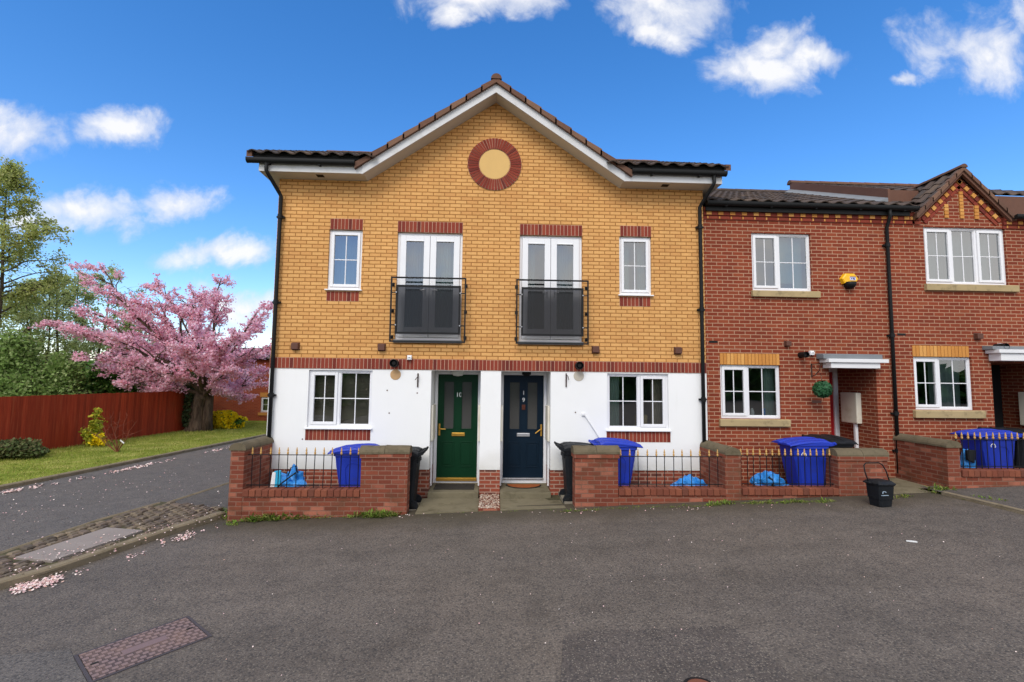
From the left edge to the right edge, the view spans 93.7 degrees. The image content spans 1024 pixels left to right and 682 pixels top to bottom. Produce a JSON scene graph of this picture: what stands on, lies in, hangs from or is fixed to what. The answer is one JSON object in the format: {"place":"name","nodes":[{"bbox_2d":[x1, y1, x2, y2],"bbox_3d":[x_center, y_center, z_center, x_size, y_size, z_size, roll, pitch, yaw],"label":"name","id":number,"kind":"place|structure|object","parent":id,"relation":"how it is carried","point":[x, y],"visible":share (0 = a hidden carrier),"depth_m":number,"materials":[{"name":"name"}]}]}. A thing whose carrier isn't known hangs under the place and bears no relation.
{"place":"outdoors","nodes":[
{"label":"outdoors","id":0,"kind":"place"},
{"bbox_2d":[0,501,219,574],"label":"traffic island","id":1,"kind":"structure","parent":0,"point":[118,541],"depth_m":6.93,"materials":[{"name":"grey stone"}]},
{"bbox_2d":[15,527,142,562],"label":"paving slab","id":2,"kind":"structure","parent":1,"relation":"on","point":[88,541],"depth_m":6.65,"materials":[{"name":"concrete"}]},
{"bbox_2d":[0,501,222,577],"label":"cobbled paving","id":3,"kind":"structure","parent":1,"relation":"on","point":[131,519],"depth_m":7.59,"materials":[{"name":"grey stone"}]},
{"bbox_2d":[0,441,241,550],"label":"side road","id":4,"kind":"structure","parent":0,"point":[131,489],"depth_m":9.95,"materials":[{"name":"grey asphalt"}]},
{"bbox_2d":[0,502,159,553],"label":"road edging","id":5,"kind":"object","parent":4,"relation":"on","point":[39,539],"visible":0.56,"depth_m":7.38,"materials":[{"name":"concrete"}]},
{"bbox_2d":[0,421,266,484],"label":"grass verge","id":6,"kind":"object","parent":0,"point":[5,470],"depth_m":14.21,"materials":[{"name":"green plant"}]},
{"bbox_2d":[0,437,50,458],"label":"bush","id":7,"kind":"object","parent":6,"relation":"on","point":[13,447],"visible":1,"depth_m":13.51,"materials":[{"name":"green plant"}]},
{"bbox_2d":[0,324,52,396],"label":"conifer tree","id":8,"kind":"object","parent":6,"relation":"on","point":[19,357],"visible":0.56,"depth_m":18.35,"materials":[{"name":"green plant"}]},
{"bbox_2d":[0,155,99,337],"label":"silver birch","id":9,"kind":"object","parent":6,"relation":"on","point":[11,174],"visible":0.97,"depth_m":21.25,"materials":[{"name":"green plant"}]},
{"bbox_2d":[0,279,114,365],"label":"green tree","id":10,"kind":"object","parent":6,"relation":"on","point":[73,344],"visible":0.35,"depth_m":23.75,"materials":[{"name":"green plant"}]},
{"bbox_2d":[21,350,113,394],"bbox_3d":[-17.694,2.433,19.077,4.286,4.135,3.745,1,-4,-2],"label":"conifer tree","id":11,"kind":"object","parent":6,"relation":"on","point":[62,372],"visible":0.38,"depth_m":18.88,"materials":[{"name":"green plant"}]},
{"bbox_2d":[1,260,157,368],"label":"green tree","id":12,"kind":"object","parent":6,"relation":"on","point":[75,292],"visible":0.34,"depth_m":26.23,"materials":[{"name":"green plant"}]},
{"bbox_2d":[78,407,109,446],"bbox_3d":[-13.927,2.926,15.978,0.936,1.427,0.553,1,-4,-2],"label":"young shrub","id":13,"kind":"object","parent":6,"relation":"on","point":[95,426],"visible":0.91,"depth_m":15.91,"materials":[{"name":"yellow plant"}]},
{"bbox_2d":[0,391,191,449],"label":"wooden fence","id":14,"kind":"object","parent":6,"relation":"on","point":[54,421],"visible":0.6,"depth_m":16.31,"materials":[{"name":"brown wood"}]},
{"bbox_2d":[83,414,138,451],"bbox_3d":[-12.586,2.873,15.011,1.910,1.325,0.813,1,-4,-2],"label":"bare shrub","id":15,"kind":"object","parent":6,"relation":"on","point":[117,446],"visible":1,"depth_m":14.98,"materials":[{"name":"brown plant"}]},
{"bbox_2d":[45,368,196,393],"bbox_3d":[-17.675,2.684,22.272,1.968,2.834,6.287,-3,-6,37],"label":"hedge","id":16,"kind":"object","parent":6,"relation":"on","point":[92,377],"visible":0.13,"depth_m":21.02,"materials":[{"name":"green plant"}]},
{"bbox_2d":[84,313,178,370],"bbox_3d":[-21.136,1.352,26.681,5.885,6.505,5.507,1,-4,-2],"label":"green tree","id":17,"kind":"object","parent":6,"relation":"on","point":[104,345],"visible":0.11,"depth_m":26.38,"materials":[{"name":"green plant"}]},
{"bbox_2d":[27,260,272,431],"bbox_3d":[-14.646,0.298,21.095,10.171,7.722,7.585,1,-4,-2],"label":"cherry tree","id":18,"kind":"object","parent":6,"relation":"on","point":[203,355],"visible":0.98,"depth_m":20.27,"materials":[{"name":"pink plant"}]},
{"bbox_2d":[213,410,247,428],"bbox_3d":[-13.296,3.607,21.953,2.263,0.962,1.312,1,-4,-2],"label":"forsythia bush","id":19,"kind":"object","parent":6,"relation":"on","point":[227,419],"visible":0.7,"depth_m":21.68,"materials":[{"name":"yellow plant"}]},
{"bbox_2d":[175,484,228,513],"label":"pavement","id":20,"kind":"structure","parent":0,"point":[213,497],"depth_m":9.52,"materials":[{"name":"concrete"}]},
{"bbox_2d":[0,492,1023,681],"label":"road","id":21,"kind":"structure","parent":0,"point":[307,600],"depth_m":5.09,"materials":[{"name":"grey asphalt"}]},
{"bbox_2d":[0,649,86,681],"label":"road patch","id":22,"kind":"object","parent":21,"relation":"on","point":[55,666],"visible":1,"depth_m":3.94,"materials":[{"name":"grey asphalt"}]},
{"bbox_2d":[73,616,211,681],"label":"manhole cover","id":23,"kind":"object","parent":21,"relation":"on","point":[114,658],"visible":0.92,"depth_m":4.18,"materials":[{"name":"metal"}]},
{"bbox_2d":[0,446,1016,675],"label":"fallen petals","id":24,"kind":"object","parent":21,"relation":"on","point":[44,581],"visible":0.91,"depth_m":6.30,"materials":[{"name":"pink plant"}]},
{"bbox_2d":[220,483,1008,525],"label":"weeds","id":25,"kind":"object","parent":21,"relation":"on","point":[381,513],"visible":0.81,"depth_m":8.09,"materials":[{"name":"green plant"}]},
{"bbox_2d":[560,625,796,681],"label":"road patch","id":26,"kind":"object","parent":21,"relation":"on","point":[726,653],"visible":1,"depth_m":3.83,"materials":[{"name":"grey asphalt"}]},
{"bbox_2d":[683,677,709,681],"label":"stopcock cover","id":27,"kind":"object","parent":21,"relation":"on","point":[694,679],"visible":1,"depth_m":3.53,"materials":[{"name":"brown metal"}]},
{"bbox_2d":[863,462,895,507],"bbox_3d":[6.023,2.357,7.891,0.470,0.685,0.331,1,-5,-9],"label":"food waste caddy","id":28,"kind":"object","parent":21,"relation":"on","point":[880,492],"visible":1,"depth_m":7.78,"materials":[{"name":"black plastic"}]},
{"bbox_2d":[0,0,1023,359],"label":"sky","id":29,"kind":"structure","parent":0,"point":[138,121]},
{"bbox_2d":[499,477,562,502],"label":"ground","id":30,"kind":"structure","parent":0,"point":[555,497],"depth_m":9.09,"materials":[{"name":"grey concrete"}]},
{"bbox_2d":[41,359,139,369],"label":"woodland","id":31,"kind":"object","parent":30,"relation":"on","point":[90,361],"visible":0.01,"depth_m":59.08,"materials":[{"name":"green plant"}]},
{"bbox_2d":[0,511,225,589],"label":"kerb","id":32,"kind":"structure","parent":30,"relation":"on","point":[68,564],"depth_m":6.39,"materials":[{"name":"concrete"}]},
{"bbox_2d":[0,434,265,489],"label":"verge kerb","id":33,"kind":"structure","parent":30,"relation":"on","point":[47,478],"depth_m":12.56,"materials":[{"name":"concrete"}]},
{"bbox_2d":[168,482,228,501],"bbox_3d":[-5.851,3.794,17.919,0.060,0.099,17.950,0,-4,5],"label":"road edging","id":34,"kind":"object","parent":30,"relation":"on","point":[199,492],"visible":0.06,"depth_m":9.98,"materials":[{"name":"concrete"}]},
{"bbox_2d":[152,347,270,420],"bbox_3d":[-14.589,2.636,29.416,11.059,4.440,7.485,1,-4,-2],"label":"brick bungalow","id":35,"kind":"object","parent":30,"relation":"on","point":[256,409],"visible":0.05,"depth_m":25.90,"materials":[{"name":"red brick"}]},
{"bbox_2d":[258,397,267,414],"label":"window","id":36,"kind":"structure","parent":35,"relation":"in","point":[262,399],"depth_m":25.95,"materials":[{"name":"white plastic"}]},
{"bbox_2d":[227,435,411,521],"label":"garden wall","id":37,"kind":"structure","parent":30,"relation":"on","point":[385,478],"depth_m":8.16,"materials":[{"name":"brick"}]},
{"bbox_2d":[415,498,478,513],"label":"path","id":38,"kind":"structure","parent":30,"relation":"on","point":[437,505],"depth_m":8.57,"materials":[{"name":"beige concrete"}]},
{"bbox_2d":[427,483,478,497],"bbox_3d":[-1.133,2.987,9.458,0.960,0.205,0.840,1,-4,-2],"label":"step","id":39,"kind":"object","parent":30,"relation":"on","point":[432,493],"visible":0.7,"depth_m":9.06,"materials":[{"name":"beige concrete"}]},
{"bbox_2d":[433,484,474,489],"bbox_3d":[-1.138,2.879,9.507,0.780,0.019,0.480,1,-4,-2],"label":"doormat","id":40,"kind":"object","parent":39,"relation":"on","point":[454,487],"visible":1,"depth_m":9.41,"materials":[{"name":"rubber"}]},
{"bbox_2d":[245,73,730,497],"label":"yellow brick house","id":41,"kind":"structure","parent":30,"relation":"on","point":[490,284],"depth_m":9.59,"materials":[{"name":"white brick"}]},
{"bbox_2d":[304,370,372,429],"bbox_3d":[-3.340,1.139,9.383,1.280,1.136,0.281,1,-4,-2],"label":"window","id":42,"kind":"structure","parent":41,"relation":"in","point":[353,424],"depth_m":9.47,"materials":[{"name":"white plastic"}]},
{"bbox_2d":[324,230,362,290],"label":"window","id":43,"kind":"structure","parent":41,"relation":"in","point":[347,262],"depth_m":9.63,"materials":[{"name":"white plastic"}]},
{"bbox_2d":[395,233,462,339],"bbox_3d":[-1.659,-1.085,9.708,1.300,2.160,0.349,1,-4,-2],"label":"french window","id":44,"kind":"structure","parent":41,"relation":"in","point":[419,254],"depth_m":9.67,"materials":[{"name":"white plastic"}]},
{"bbox_2d":[436,374,477,480],"bbox_3d":[-1.136,1.791,9.982,0.830,2.180,0.120,1,-4,-2],"label":"front door","id":45,"kind":"structure","parent":41,"relation":"in","point":[457,395],"depth_m":9.99,"materials":[{"name":"green wood"}]},
{"bbox_2d":[503,375,543,478],"bbox_3d":[0.237,1.793,10.040,0.840,2.143,0.120,1,-4,-2],"label":"front door","id":46,"kind":"structure","parent":41,"relation":"in","point":[523,395],"depth_m":10.05,"materials":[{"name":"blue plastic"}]},
{"bbox_2d":[519,236,581,341],"bbox_3d":[0.774,-1.049,9.807,1.270,2.160,0.349,1,-4,-2],"label":"french window","id":47,"kind":"structure","parent":41,"relation":"in","point":[562,255],"depth_m":9.75,"materials":[{"name":"white plastic"}]},
{"bbox_2d":[618,237,653,296],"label":"window","id":48,"kind":"structure","parent":41,"relation":"in","point":[643,289],"depth_m":9.83,"materials":[{"name":"white plastic"}]},
{"bbox_2d":[606,373,670,431],"bbox_3d":[2.499,1.226,9.632,1.290,1.135,0.307,1,-4,-2],"label":"window","id":49,"kind":"structure","parent":41,"relation":"in","point":[659,395],"depth_m":9.61,"materials":[{"name":"white plastic"}]},
{"bbox_2d":[478,493,499,510],"bbox_3d":[-0.414,3.061,8.739,0.370,0.292,1.040,1,-4,-2],"label":"pebble bed","id":50,"kind":"object","parent":30,"relation":"on","point":[489,509],"visible":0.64,"depth_m":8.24,"materials":[{"name":"brown gravel"}]},
{"bbox_2d":[500,483,550,497],"bbox_3d":[0.241,3.007,9.514,0.970,0.205,0.840,1,-4,-2],"label":"step","id":51,"kind":"object","parent":30,"relation":"on","point":[542,491],"visible":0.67,"depth_m":9.14,"materials":[{"name":"beige concrete"}]},
{"bbox_2d":[506,484,540,488],"bbox_3d":[0.240,2.899,9.582,0.720,0.023,0.320,1,-4,-2],"label":"doormat","id":52,"kind":"object","parent":51,"relation":"on","point":[524,486],"visible":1,"depth_m":9.58,"materials":[{"name":"orange fabric"}]},
{"bbox_2d":[499,498,565,510],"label":"path","id":53,"kind":"structure","parent":30,"relation":"on","point":[506,504],"depth_m":8.66,"materials":[{"name":"beige concrete"}]},
{"bbox_2d":[558,491,571,503],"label":"garden floor","id":54,"kind":"structure","parent":30,"relation":"on","point":[565,502],"depth_m":8.71,"materials":[{"name":"concrete"}]},
{"bbox_2d":[554,441,591,502],"bbox_3d":[1.224,2.438,8.896,0.841,1.088,0.614,1,-4,-2],"label":"wheelie bin","id":55,"kind":"object","parent":54,"relation":"on","point":[567,459],"visible":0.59,"depth_m":8.67,"materials":[{"name":"black plastic"}]},
{"bbox_2d":[588,437,642,485],"bbox_3d":[1.920,2.376,8.980,0.896,1.088,0.614,1,-4,-2],"label":"wheelie bin","id":56,"kind":"object","parent":54,"relation":"on","point":[625,445],"visible":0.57,"depth_m":8.74,"materials":[{"name":"blue plastic"}]},
{"bbox_2d":[670,474,707,485],"bbox_3d":[3.262,2.674,8.815,0.771,0.475,0.429,1,-4,-2],"label":"recycling sack","id":57,"kind":"object","parent":54,"relation":"on","point":[687,479],"visible":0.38,"depth_m":8.74,"materials":[{"name":"blue plastic"}]},
{"bbox_2d":[571,440,741,506],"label":"garden wall","id":58,"kind":"structure","parent":30,"relation":"on","point":[595,476],"depth_m":8.38,"materials":[{"name":"brick"}]},
{"bbox_2d":[703,188,919,484],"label":"red brick house","id":59,"kind":"structure","parent":30,"relation":"on","point":[798,287],"depth_m":9.95,"materials":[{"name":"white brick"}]},
{"bbox_2d":[719,365,790,426],"bbox_3d":[4.897,1.114,9.850,1.443,1.236,0.330,1,-4,-2],"label":"window","id":60,"kind":"structure","parent":59,"relation":"in","point":[767,418],"depth_m":9.80,"materials":[{"name":"white plastic"}]},
{"bbox_2d":[751,233,820,297],"bbox_3d":[5.659,-1.570,10.090,1.437,1.354,0.330,1,-4,-2],"label":"window","id":61,"kind":"structure","parent":59,"relation":"in","point":[787,268],"depth_m":10.07,"materials":[{"name":"white plastic"}]},
{"bbox_2d":[812,366,832,397],"bbox_3d":[6.130,0.812,9.498,0.366,0.648,0.354,1,-4,-2],"label":"topiary ball","id":62,"kind":"object","parent":59,"relation":"hanging from","point":[822,389],"visible":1,"depth_m":9.39,"materials":[{"name":"green plant"}]},
{"bbox_2d":[829,372,833,434],"bbox_3d":[6.747,1.808,10.962,1.200,2.200,0.060,1,-4,-2],"label":"front door","id":63,"kind":"structure","parent":59,"relation":"in","point":[830,373],"depth_m":10.98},
{"bbox_2d":[740,448,888,499],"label":"garden wall","id":64,"kind":"structure","parent":30,"relation":"on","point":[844,475],"depth_m":8.54,"materials":[{"name":"brick"}]},
{"bbox_2d":[786,163,1023,454],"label":"red brick house","id":65,"kind":"structure","parent":30,"relation":"on","point":[965,241],"depth_m":10.18,"materials":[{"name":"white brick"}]},
{"bbox_2d":[913,357,985,417],"bbox_3d":[8.989,0.968,10.062,1.497,1.254,0.390,1,-4,-2],"label":"window","id":66,"kind":"structure","parent":65,"relation":"in","point":[943,372],"depth_m":10.01,"materials":[{"name":"white plastic"}]},
{"bbox_2d":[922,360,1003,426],"bbox_3d":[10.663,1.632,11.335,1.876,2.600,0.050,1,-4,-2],"label":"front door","id":67,"kind":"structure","parent":65,"relation":"in","point":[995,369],"depth_m":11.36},
{"bbox_2d":[923,227,1019,291],"bbox_3d":[9.672,-1.720,10.300,2.022,1.374,0.390,1,-4,-2],"label":"window","id":68,"kind":"structure","parent":65,"relation":"in","point":[958,259],"depth_m":10.27,"materials":[{"name":"white plastic"}]},
{"bbox_2d":[889,477,933,493],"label":"path","id":69,"kind":"structure","parent":30,"relation":"on","point":[901,486],"depth_m":8.95,"materials":[{"name":"beige concrete"}]},
{"bbox_2d":[893,432,1023,488],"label":"garden wall","id":70,"kind":"structure","parent":30,"relation":"on","point":[927,461],"depth_m":8.80,"materials":[{"name":"brick"}]},
{"bbox_2d":[941,491,1023,514],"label":"kerb","id":71,"kind":"structure","parent":30,"relation":"on","point":[966,498],"depth_m":7.73,"materials":[{"name":"concrete"}]},
{"bbox_2d":[921,486,1023,511],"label":"pavement","id":72,"kind":"structure","parent":0,"point":[1014,495],"depth_m":8.20,"materials":[{"name":"concrete"}]},
{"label":"garden floor","id":73,"kind":"structure","parent":0,"visible":0},
{"bbox_2d":[270,472,275,486],"bbox_3d":[-4.173,2.571,8.342,0.105,0.560,0.096,1,-4,-2],"label":"carton","id":74,"kind":"object","parent":73,"relation":"on","point":[273,478],"visible":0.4,"depth_m":8.35,"materials":[{"name":"white cardboard"}]},
{"bbox_2d":[274,464,307,487],"bbox_3d":[-3.872,2.523,8.531,0.945,0.687,0.515,1,-4,-2],"label":"recycling sack","id":75,"kind":"object","parent":73,"relation":"on","point":[291,476],"visible":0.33,"depth_m":8.41,"materials":[{"name":"blue plastic"}]},
{"bbox_2d":[328,443,377,486],"bbox_3d":[-2.816,2.432,8.729,0.896,1.088,0.614,1,-4,-2],"label":"wheelie bin","id":76,"kind":"object","parent":73,"relation":"on","point":[345,464],"visible":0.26,"depth_m":8.48,"materials":[{"name":"blue plastic"}]},
{"bbox_2d":[409,446,428,509],"bbox_3d":[-1.986,2.498,8.758,0.841,1.088,0.614,1,-4,-2],"label":"wheelie bin","id":77,"kind":"object","parent":73,"relation":"on","point":[415,460],"visible":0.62,"depth_m":8.55,"materials":[{"name":"black plastic"}]},
{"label":"garden floor","id":78,"kind":"structure","parent":0,"visible":0},
{"bbox_2d":[749,470,788,485],"bbox_3d":[4.862,2.637,8.862,0.856,0.472,0.499,1,-4,-2],"label":"recycling sack","id":79,"kind":"object","parent":78,"relation":"on","point":[770,477],"visible":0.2,"depth_m":8.74,"materials":[{"name":"blue plastic"}]},
{"bbox_2d":[772,437,836,484],"bbox_3d":[5.519,2.373,9.060,0.896,1.088,0.614,1,-4,-2],"label":"wheelie bin","id":80,"kind":"object","parent":78,"relation":"on","point":[801,444],"visible":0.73,"depth_m":8.82,"materials":[{"name":"blue plastic"}]},
{"bbox_2d":[802,434,858,483],"bbox_3d":[6.145,2.382,9.340,0.614,1.088,0.841,1,-4,-2],"label":"wheelie bin","id":81,"kind":"object","parent":78,"relation":"on","point":[842,442],"visible":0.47,"depth_m":9.05,"materials":[{"name":"black plastic"}]},
{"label":"garden floor","id":82,"kind":"structure","parent":0,"visible":0},
{"bbox_2d":[960,449,975,467],"bbox_3d":[8.513,2.352,8.975,0.252,0.665,0.277,1,-4,-2],"label":"recycling sack","id":83,"kind":"object","parent":82,"relation":"on","point":[966,457],"visible":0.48,"depth_m":8.89,"materials":[{"name":"blue plastic"}]},
{"bbox_2d":[950,428,1022,467],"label":"wheelie bin","id":84,"kind":"object","parent":82,"relation":"on","point":[982,431],"visible":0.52,"depth_m":9.01,"materials":[{"name":"blue plastic"}]},
{"bbox_2d":[978,427,1023,467],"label":"wheelie bin","id":85,"kind":"object","parent":82,"relation":"on","point":[1021,447],"visible":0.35,"depth_m":9.18,"materials":[{"name":"black plastic"}]}
]}

